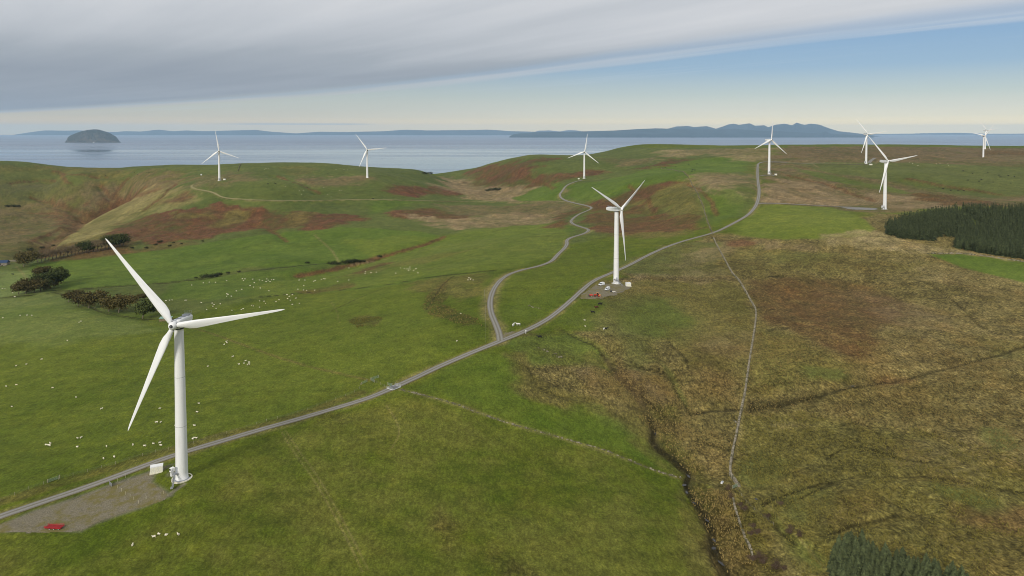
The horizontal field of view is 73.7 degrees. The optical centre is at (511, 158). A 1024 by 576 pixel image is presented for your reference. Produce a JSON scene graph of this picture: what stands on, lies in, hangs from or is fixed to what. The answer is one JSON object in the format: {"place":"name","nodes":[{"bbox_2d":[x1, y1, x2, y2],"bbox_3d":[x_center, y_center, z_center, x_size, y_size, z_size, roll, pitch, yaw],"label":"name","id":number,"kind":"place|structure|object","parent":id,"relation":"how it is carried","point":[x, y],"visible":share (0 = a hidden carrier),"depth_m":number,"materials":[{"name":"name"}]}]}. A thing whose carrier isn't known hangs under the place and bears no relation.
{"place":"outdoors","nodes":[
{"label":"outdoors","id":0,"kind":"place"},
{"bbox_2d":[65,129,120,142],"bbox_3d":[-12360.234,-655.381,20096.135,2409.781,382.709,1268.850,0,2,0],"label":"rocky island","id":1,"kind":"structure","parent":0,"point":[93,135],"depth_m":19578.15,"materials":[{"name":"stone"}]},
{"bbox_2d":[16,130,531,134],"bbox_3d":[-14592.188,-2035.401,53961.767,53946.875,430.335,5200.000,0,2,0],"label":"hills","id":2,"kind":"structure","parent":0,"point":[394,132],"depth_m":52512.92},
{"bbox_2d":[191,177,564,201],"bbox_3d":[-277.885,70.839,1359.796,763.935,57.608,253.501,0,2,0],"label":"track","id":3,"kind":"structure","parent":0,"point":[311,200],"depth_m":1290.89,"materials":[{"name":"gravel"}]},
{"bbox_2d":[0,164,760,518],"bbox_3d":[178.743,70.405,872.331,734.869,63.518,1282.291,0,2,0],"label":"road","id":4,"kind":"structure","parent":0,"point":[236,436],"depth_m":330.41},
{"bbox_2d":[0,144,1023,575],"bbox_3d":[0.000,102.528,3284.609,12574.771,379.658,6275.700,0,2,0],"label":"hills","id":5,"kind":"structure","parent":0,"point":[400,482],"depth_m":398.38,"materials":[{"name":"plant"}]},
{"bbox_2d":[0,260,9,264],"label":"farm building","id":6,"kind":"structure","parent":5,"relation":"on","point":[4,262],"depth_m":923.85,"materials":[{"name":"metal"}]},
{"bbox_2d":[10,282,32,293],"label":"tree","id":7,"kind":"object","parent":5,"relation":"on","point":[15,288],"visible":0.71,"depth_m":688.84,"materials":[{"name":"green plant"}]},
{"bbox_2d":[13,250,43,266],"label":"tree","id":8,"kind":"object","parent":5,"relation":"on","point":[29,256],"visible":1,"depth_m":888.86,"materials":[{"name":"green plant"}]},
{"bbox_2d":[16,276,43,293],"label":"tree","id":9,"kind":"object","parent":5,"relation":"on","point":[33,282],"visible":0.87,"depth_m":689.66,"materials":[{"name":"green plant"}]},
{"bbox_2d":[27,279,55,292],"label":"tree","id":10,"kind":"object","parent":5,"relation":"on","point":[42,286],"visible":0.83,"depth_m":693.42,"materials":[{"name":"green plant"}]},
{"bbox_2d":[28,272,56,290],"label":"tree","id":11,"kind":"object","parent":5,"relation":"on","point":[47,276],"visible":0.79,"depth_m":699.93,"materials":[{"name":"green plant"}]},
{"bbox_2d":[30,265,54,274],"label":"tree","id":12,"kind":"object","parent":5,"relation":"on","point":[39,270],"visible":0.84,"depth_m":801.18,"materials":[{"name":"green plant"}]},
{"bbox_2d":[40,247,55,260],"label":"tree","id":13,"kind":"object","parent":5,"relation":"on","point":[46,250],"visible":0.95,"depth_m":926.89,"materials":[{"name":"brown plant"}]},
{"bbox_2d":[42,268,66,287],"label":"tree","id":14,"kind":"object","parent":5,"relation":"on","point":[57,272],"visible":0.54,"depth_m":718.96,"materials":[{"name":"green plant"}]},
{"bbox_2d":[55,244,68,257],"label":"tree","id":15,"kind":"object","parent":5,"relation":"on","point":[57,246],"visible":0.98,"depth_m":939.73,"materials":[{"name":"brown plant"}]},
{"bbox_2d":[55,266,70,277],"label":"tree","id":16,"kind":"object","parent":5,"relation":"on","point":[66,273],"visible":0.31,"depth_m":743.61,"materials":[{"name":"green plant"}]},
{"bbox_2d":[61,289,83,301],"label":"tree","id":17,"kind":"object","parent":5,"relation":"on","point":[68,295],"visible":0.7,"depth_m":633.85,"materials":[{"name":"green plant"}]},
{"bbox_2d":[69,292,91,305],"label":"tree","id":18,"kind":"object","parent":5,"relation":"on","point":[75,299],"visible":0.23,"depth_m":613.10,"materials":[{"name":"brown plant"}]},
{"bbox_2d":[0,466,167,532],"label":"gravel yard","id":19,"kind":"structure","parent":5,"relation":"on","point":[83,512],"depth_m":245.86,"materials":[{"name":"gravel"}]},
{"bbox_2d":[44,523,63,529],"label":"flatbed trailer","id":20,"kind":"object","parent":19,"relation":"on","point":[54,526],"visible":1,"depth_m":234.39,"materials":[{"name":"red metal"}]},
{"bbox_2d":[149,463,162,474],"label":"transformer kiosk","id":21,"kind":"object","parent":19,"relation":"on","point":[156,468],"visible":1,"depth_m":266.31,"materials":[{"name":"paint"}]},
{"bbox_2d":[75,240,94,253],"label":"tree","id":22,"kind":"object","parent":5,"relation":"on","point":[80,244],"visible":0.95,"depth_m":947.13,"materials":[{"name":"green plant"}]},
{"bbox_2d":[80,241,95,251],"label":"tree","id":23,"kind":"object","parent":5,"relation":"on","point":[87,245],"visible":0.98,"depth_m":951.00,"materials":[{"name":"green plant"}]},
{"bbox_2d":[77,289,110,307],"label":"tree","id":24,"kind":"object","parent":5,"relation":"on","point":[89,298],"visible":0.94,"depth_m":602.47,"materials":[{"name":"brown plant"}]},
{"bbox_2d":[100,234,119,248],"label":"tree","id":25,"kind":"object","parent":5,"relation":"on","point":[108,238],"visible":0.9,"depth_m":972.04,"materials":[{"name":"green plant"}]},
{"bbox_2d":[98,293,124,311],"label":"tree","id":26,"kind":"object","parent":5,"relation":"on","point":[106,301],"visible":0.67,"depth_m":587.48,"materials":[{"name":"brown plant"}]},
{"bbox_2d":[111,234,126,245],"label":"tree","id":27,"kind":"object","parent":5,"relation":"on","point":[120,239],"visible":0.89,"depth_m":980.01,"materials":[{"name":"green plant"}]},
{"bbox_2d":[112,232,131,246],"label":"tree","id":28,"kind":"object","parent":5,"relation":"on","point":[127,239],"visible":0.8,"depth_m":984.79,"materials":[{"name":"green plant"}]},
{"bbox_2d":[107,293,138,312],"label":"tree","id":29,"kind":"object","parent":5,"relation":"on","point":[129,300],"visible":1,"depth_m":584.46,"materials":[{"name":"brown plant"}]},
{"bbox_2d":[1,419,266,499],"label":"wire fence","id":30,"kind":"object","parent":5,"relation":"on","point":[117,462],"visible":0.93,"depth_m":275.26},
{"bbox_2d":[137,293,146,299],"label":"tree","id":31,"kind":"object","parent":5,"relation":"on","point":[142,295],"visible":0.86,"depth_m":639.33,"materials":[{"name":"green plant"}]},
{"bbox_2d":[133,298,156,318],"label":"tree","id":32,"kind":"object","parent":5,"relation":"on","point":[145,306],"visible":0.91,"depth_m":562.64,"materials":[{"name":"green plant"}]},
{"bbox_2d":[105,238,283,488],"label":"wind turbine","id":33,"kind":"object","parent":5,"relation":"on","point":[177,326],"visible":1,"depth_m":258.07,"materials":[{"name":"paint"}]},
{"bbox_2d":[203,131,237,180],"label":"wind turbine","id":34,"kind":"object","parent":5,"relation":"on","point":[219,177],"visible":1,"depth_m":1382.95,"materials":[{"name":"paint"}]},
{"bbox_2d":[349,316,381,327],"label":"rush tufts","id":35,"kind":"object","parent":5,"relation":"on","point":[363,321],"visible":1,"depth_m":491.50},
{"bbox_2d":[356,135,382,177],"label":"wind turbine","id":36,"kind":"object","parent":5,"relation":"on","point":[366,152],"visible":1,"depth_m":1464.35,"materials":[{"name":"paint"}]},
{"bbox_2d":[423,280,481,325],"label":"rush tufts","id":37,"kind":"object","parent":5,"relation":"on","point":[450,319],"visible":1,"depth_m":495.03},
{"bbox_2d":[400,389,680,477],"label":"dry stone wall","id":38,"kind":"structure","parent":5,"relation":"on","point":[630,460],"depth_m":320.08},
{"bbox_2d":[569,134,597,178],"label":"wind turbine","id":39,"kind":"object","parent":5,"relation":"on","point":[584,152],"visible":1,"depth_m":1537.80,"materials":[{"name":"paint"}]},
{"bbox_2d":[580,284,631,298],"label":"gravel yard","id":40,"kind":"structure","parent":5,"relation":"on","point":[602,291],"depth_m":526.11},
{"bbox_2d":[592,180,644,283],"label":"wind turbine","id":41,"kind":"object","parent":40,"relation":"on","point":[617,209],"visible":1,"depth_m":547.16,"materials":[{"name":"paint"}]},
{"bbox_2d":[591,367,743,472],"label":"rush tufts","id":42,"kind":"object","parent":5,"relation":"on","point":[673,408],"visible":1,"depth_m":363.13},
{"bbox_2d":[683,171,712,234],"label":"dry stone wall","id":43,"kind":"structure","parent":5,"relation":"on","point":[701,203],"depth_m":920.77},
{"bbox_2d":[688,487,759,575],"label":"rush tufts","id":44,"kind":"object","parent":5,"relation":"on","point":[743,541],"visible":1,"depth_m":270.49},
{"bbox_2d":[713,237,756,486],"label":"dry stone wall","id":45,"kind":"structure","parent":5,"relation":"on","point":[733,478],"depth_m":378.69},
{"bbox_2d":[732,497,752,556],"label":"dry stone wall","id":46,"kind":"structure","parent":5,"relation":"on","point":[743,532],"depth_m":263.76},
{"bbox_2d":[758,554,767,563],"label":"shrub","id":47,"kind":"object","parent":5,"relation":"on","point":[762,560],"visible":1,"depth_m":243.40,"materials":[{"name":"brown plant"}]},
{"bbox_2d":[756,122,782,173],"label":"wind turbine","id":48,"kind":"object","parent":5,"relation":"on","point":[768,141],"visible":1,"depth_m":1193.32,"materials":[{"name":"paint"}]},
{"bbox_2d":[769,558,780,569],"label":"shrub","id":49,"kind":"object","parent":5,"relation":"on","point":[774,565],"visible":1,"depth_m":239.50,"materials":[{"name":"brown plant"}]},
{"bbox_2d":[785,524,794,533],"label":"shrub","id":50,"kind":"object","parent":5,"relation":"on","point":[790,530],"visible":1,"depth_m":257.44,"materials":[{"name":"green plant"}]},
{"bbox_2d":[795,529,803,536],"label":"shrub","id":51,"kind":"object","parent":5,"relation":"on","point":[798,534],"visible":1,"depth_m":254.37,"materials":[{"name":"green plant"}]},
{"bbox_2d":[826,544,837,571],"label":"conifer","id":52,"kind":"object","parent":5,"relation":"on","point":[834,554],"visible":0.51,"depth_m":234.52,"materials":[{"name":"green plant"}]},
{"bbox_2d":[828,561,837,575],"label":"conifer","id":53,"kind":"object","parent":5,"relation":"on","point":[834,565],"visible":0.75,"depth_m":227.29,"materials":[{"name":"green plant"}]},
{"bbox_2d":[834,534,841,544],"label":"conifer","id":54,"kind":"object","parent":5,"relation":"on","point":[838,540],"visible":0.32,"depth_m":239.63,"materials":[{"name":"green plant"}]},
{"bbox_2d":[835,563,841,575],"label":"conifer","id":55,"kind":"object","parent":5,"relation":"on","point":[838,569],"visible":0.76,"depth_m":224.55,"materials":[{"name":"green plant"}]},
{"bbox_2d":[834,548,843,561],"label":"conifer","id":56,"kind":"object","parent":5,"relation":"on","point":[839,553],"visible":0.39,"depth_m":231.41,"materials":[{"name":"green plant"}]},
{"bbox_2d":[837,556,842,567],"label":"conifer","id":57,"kind":"object","parent":5,"relation":"on","point":[839,560],"visible":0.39,"depth_m":229.65,"materials":[{"name":"green plant"}]},
{"bbox_2d":[838,565,847,575],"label":"conifer","id":58,"kind":"object","parent":5,"relation":"on","point":[842,572],"visible":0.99,"depth_m":221.84,"materials":[{"name":"green plant"}]},
{"bbox_2d":[839,542,848,556],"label":"conifer","id":59,"kind":"object","parent":5,"relation":"on","point":[842,546],"visible":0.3,"depth_m":234.05,"materials":[{"name":"green plant"}]},
{"bbox_2d":[841,533,848,546],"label":"conifer","id":60,"kind":"object","parent":5,"relation":"on","point":[845,538],"visible":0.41,"depth_m":240.12,"materials":[{"name":"green plant"}]},
{"bbox_2d":[842,549,848,562],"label":"conifer","id":61,"kind":"object","parent":5,"relation":"on","point":[845,556],"visible":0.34,"depth_m":231.38,"materials":[{"name":"green plant"}]},
{"bbox_2d":[849,530,854,543],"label":"conifer","id":62,"kind":"object","parent":5,"relation":"on","point":[852,536],"visible":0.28,"depth_m":241.88,"materials":[{"name":"green plant"}]},
{"bbox_2d":[852,536,857,546],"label":"conifer","id":63,"kind":"object","parent":5,"relation":"on","point":[855,542],"visible":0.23,"depth_m":238.99,"materials":[{"name":"green plant"}]},
{"bbox_2d":[854,557,862,574],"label":"conifer","id":64,"kind":"object","parent":5,"relation":"on","point":[857,563],"visible":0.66,"depth_m":227.67,"materials":[{"name":"green plant"}]},
{"bbox_2d":[842,207,876,209],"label":"gravel yard","id":65,"kind":"structure","parent":5,"relation":"on","point":[855,208],"depth_m":865.08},
{"bbox_2d":[858,528,865,546],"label":"conifer","id":66,"kind":"object","parent":5,"relation":"on","point":[861,538],"visible":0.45,"depth_m":239.92,"materials":[{"name":"green plant"}]},
{"bbox_2d":[859,542,866,559],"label":"conifer","id":67,"kind":"object","parent":5,"relation":"on","point":[862,550],"visible":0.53,"depth_m":233.75,"materials":[{"name":"green plant"}]},
{"bbox_2d":[860,567,867,575],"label":"conifer","id":68,"kind":"object","parent":5,"relation":"on","point":[863,573],"visible":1,"depth_m":220.10,"materials":[{"name":"green plant"}]},
{"bbox_2d":[860,562,870,575],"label":"conifer","id":69,"kind":"object","parent":5,"relation":"on","point":[865,565],"visible":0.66,"depth_m":224.07,"materials":[{"name":"green plant"}]},
{"bbox_2d":[866,539,871,551],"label":"conifer","id":70,"kind":"object","parent":5,"relation":"on","point":[868,544],"visible":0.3,"depth_m":236.24,"materials":[{"name":"green plant"}]},
{"bbox_2d":[855,118,886,163],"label":"wind turbine","id":71,"kind":"object","parent":5,"relation":"on","point":[865,142],"visible":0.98,"depth_m":1388.56,"materials":[{"name":"paint"}]},
{"bbox_2d":[868,561,873,575],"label":"conifer","id":72,"kind":"object","parent":5,"relation":"on","point":[870,568],"visible":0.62,"depth_m":224.78,"materials":[{"name":"green plant"}]},
{"bbox_2d":[870,549,875,563],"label":"conifer","id":73,"kind":"object","parent":5,"relation":"on","point":[873,554],"visible":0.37,"depth_m":231.29,"materials":[{"name":"green plant"}]},
{"bbox_2d":[875,554,880,565],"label":"conifer","id":74,"kind":"object","parent":5,"relation":"on","point":[877,558],"visible":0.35,"depth_m":230.06,"materials":[{"name":"green plant"}]},
{"bbox_2d":[736,411,1023,575],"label":"rush tufts","id":75,"kind":"object","parent":5,"relation":"on","point":[861,506],"visible":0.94,"depth_m":281.09,"materials":[{"name":"plant"}]},
{"bbox_2d":[879,551,883,566],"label":"conifer","id":76,"kind":"object","parent":5,"relation":"on","point":[881,555],"visible":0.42,"depth_m":230.23,"materials":[{"name":"green plant"}]},
{"bbox_2d":[878,558,889,575],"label":"conifer","id":77,"kind":"object","parent":5,"relation":"on","point":[884,560],"visible":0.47,"depth_m":226.77,"materials":[{"name":"green plant"}]},
{"bbox_2d":[745,333,1023,454],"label":"rush tufts","id":78,"kind":"object","parent":5,"relation":"on","point":[956,406],"visible":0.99,"depth_m":366.85,"materials":[{"name":"plant"}]},
{"bbox_2d":[880,561,888,575],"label":"conifer","id":79,"kind":"object","parent":5,"relation":"on","point":[883,568],"visible":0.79,"depth_m":224.55,"materials":[{"name":"green plant"}]},
{"bbox_2d":[886,557,890,572],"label":"conifer","id":80,"kind":"object","parent":5,"relation":"on","point":[888,562],"visible":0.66,"depth_m":227.01,"materials":[{"name":"green plant"}]},
{"bbox_2d":[868,136,916,209],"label":"wind turbine","id":81,"kind":"object","parent":5,"relation":"on","point":[884,178],"visible":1,"depth_m":850.90,"materials":[{"name":"paint"}]},
{"bbox_2d":[891,554,898,566],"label":"conifer","id":82,"kind":"object","parent":5,"relation":"on","point":[895,561],"visible":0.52,"depth_m":227.35,"materials":[{"name":"green plant"}]},
{"bbox_2d":[896,226,901,237],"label":"conifer","id":83,"kind":"object","parent":5,"relation":"on","point":[899,235],"visible":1,"depth_m":683.01,"materials":[{"name":"green plant"}]},
{"bbox_2d":[896,557,905,575],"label":"conifer","id":84,"kind":"object","parent":5,"relation":"on","point":[900,568],"visible":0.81,"depth_m":224.77,"materials":[{"name":"green plant"}]},
{"bbox_2d":[900,547,906,558],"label":"conifer","id":85,"kind":"object","parent":5,"relation":"on","point":[902,551],"visible":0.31,"depth_m":232.37,"materials":[{"name":"green plant"}]},
{"bbox_2d":[907,558,914,575],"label":"conifer","id":86,"kind":"object","parent":5,"relation":"on","point":[910,568],"visible":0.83,"depth_m":224.66,"materials":[{"name":"green plant"}]},
{"bbox_2d":[914,560,920,573],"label":"conifer","id":87,"kind":"object","parent":5,"relation":"on","point":[917,567],"visible":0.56,"depth_m":224.66,"materials":[{"name":"green plant"}]},
{"bbox_2d":[915,229,919,239],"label":"conifer","id":88,"kind":"object","parent":5,"relation":"on","point":[917,234],"visible":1,"depth_m":683.13,"materials":[{"name":"green plant"}]},
{"bbox_2d":[923,552,929,564],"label":"conifer","id":89,"kind":"object","parent":5,"relation":"on","point":[925,557],"visible":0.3,"depth_m":227.13,"materials":[{"name":"green plant"}]},
{"bbox_2d":[922,556,932,575],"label":"conifer","id":90,"kind":"object","parent":5,"relation":"on","point":[927,569],"visible":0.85,"depth_m":222.53,"materials":[{"name":"green plant"}]},
{"bbox_2d":[931,566,939,575],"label":"conifer","id":91,"kind":"object","parent":5,"relation":"on","point":[934,572],"visible":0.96,"depth_m":219.38,"materials":[{"name":"green plant"}]},
{"bbox_2d":[942,565,950,575],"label":"conifer","id":92,"kind":"object","parent":5,"relation":"on","point":[947,572],"visible":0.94,"depth_m":221.28,"materials":[{"name":"green plant"}]},
{"bbox_2d":[949,561,954,571],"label":"conifer","id":93,"kind":"object","parent":5,"relation":"on","point":[951,566],"visible":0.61,"depth_m":222.74,"materials":[{"name":"green plant"}]},
{"bbox_2d":[884,201,1023,257],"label":"conifer plantation","id":94,"kind":"object","parent":5,"relation":"on","point":[994,221],"visible":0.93,"depth_m":727.20,"materials":[{"name":"plant"}]},
{"bbox_2d":[952,565,958,575],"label":"conifer","id":95,"kind":"object","parent":5,"relation":"on","point":[955,571],"visible":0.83,"depth_m":220.32,"materials":[{"name":"green plant"}]},
{"bbox_2d":[958,564,964,575],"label":"conifer","id":96,"kind":"object","parent":5,"relation":"on","point":[961,569],"visible":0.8,"depth_m":220.29,"materials":[{"name":"green plant"}]},
{"bbox_2d":[970,238,974,250],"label":"conifer","id":97,"kind":"object","parent":5,"relation":"on","point":[971,246],"visible":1,"depth_m":662.35,"materials":[{"name":"green plant"}]},
{"bbox_2d":[927,252,1023,261],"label":"dry stone wall","id":98,"kind":"structure","parent":5,"relation":"on","point":[973,254],"depth_m":642.06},
{"bbox_2d":[974,239,979,252],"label":"conifer","id":99,"kind":"object","parent":5,"relation":"on","point":[976,249],"visible":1,"depth_m":658.24,"materials":[{"name":"green plant"}]},
{"bbox_2d":[974,126,992,156],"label":"wind turbine","id":100,"kind":"object","parent":5,"relation":"on","point":[983,141],"visible":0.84,"depth_m":1862.00,"materials":[{"name":"paint"}]},
{"bbox_2d":[980,122,997,148],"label":"wind turbine","id":101,"kind":"object","parent":5,"relation":"on","point":[985,134],"visible":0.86,"depth_m":2221.80,"materials":[{"name":"paint"}]},
{"bbox_2d":[994,245,999,255],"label":"conifer","id":102,"kind":"object","parent":5,"relation":"on","point":[997,252],"visible":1,"depth_m":647.82,"materials":[{"name":"green plant"}]},
{"bbox_2d":[1015,245,1020,257],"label":"conifer","id":103,"kind":"object","parent":5,"relation":"on","point":[1017,251],"visible":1,"depth_m":641.12,"materials":[{"name":"green plant"}]},
{"bbox_2d":[0,135,1023,173],"bbox_3d":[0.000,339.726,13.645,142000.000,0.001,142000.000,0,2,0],"label":"sea","id":104,"kind":"structure","parent":0,"point":[435,154],"depth_m":13800.03,"materials":[{"name":"liquid"}]},
{"bbox_2d":[0,0,1023,134],"label":"sky","id":105,"kind":"structure","parent":0,"point":[285,66],"materials":[{"name":"blue"}]},
{"bbox_2d":[487,180,592,340],"bbox_3d":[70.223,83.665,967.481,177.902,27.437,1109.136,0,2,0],"label":"road","id":106,"kind":"structure","parent":0,"point":[496,325],"depth_m":576.67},
{"bbox_2d":[536,130,576,131],"bbox_3d":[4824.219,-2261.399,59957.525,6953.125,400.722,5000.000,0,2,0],"label":"hills","id":107,"kind":"structure","parent":0,"point":[558,131],"depth_m":59467.59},
{"bbox_2d":[509,128,873,137],"bbox_3d":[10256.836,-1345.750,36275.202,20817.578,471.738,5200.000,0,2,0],"label":"island","id":108,"kind":"structure","parent":0,"point":[683,133],"depth_m":34604.73,"materials":[{"name":"blue"}]},
{"bbox_2d":[668,123,878,136],"bbox_3d":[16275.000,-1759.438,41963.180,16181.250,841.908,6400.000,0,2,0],"label":"mountains","id":109,"kind":"structure","parent":0,"point":[808,128],"depth_m":41042.34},
{"bbox_2d":[758,203,864,207],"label":"track","id":110,"kind":"structure","parent":0,"point":[803,204],"depth_m":894.79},
{"bbox_2d":[814,131,835,136],"bbox_3d":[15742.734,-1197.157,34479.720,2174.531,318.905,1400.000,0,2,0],"label":"island","id":111,"kind":"structure","parent":0,"point":[824,134],"depth_m":34162.52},
{"bbox_2d":[873,133,1023,134],"bbox_3d":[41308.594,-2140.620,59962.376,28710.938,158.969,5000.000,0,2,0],"label":"hills","id":112,"kind":"structure","parent":0,"point":[946,134],"depth_m":57888.74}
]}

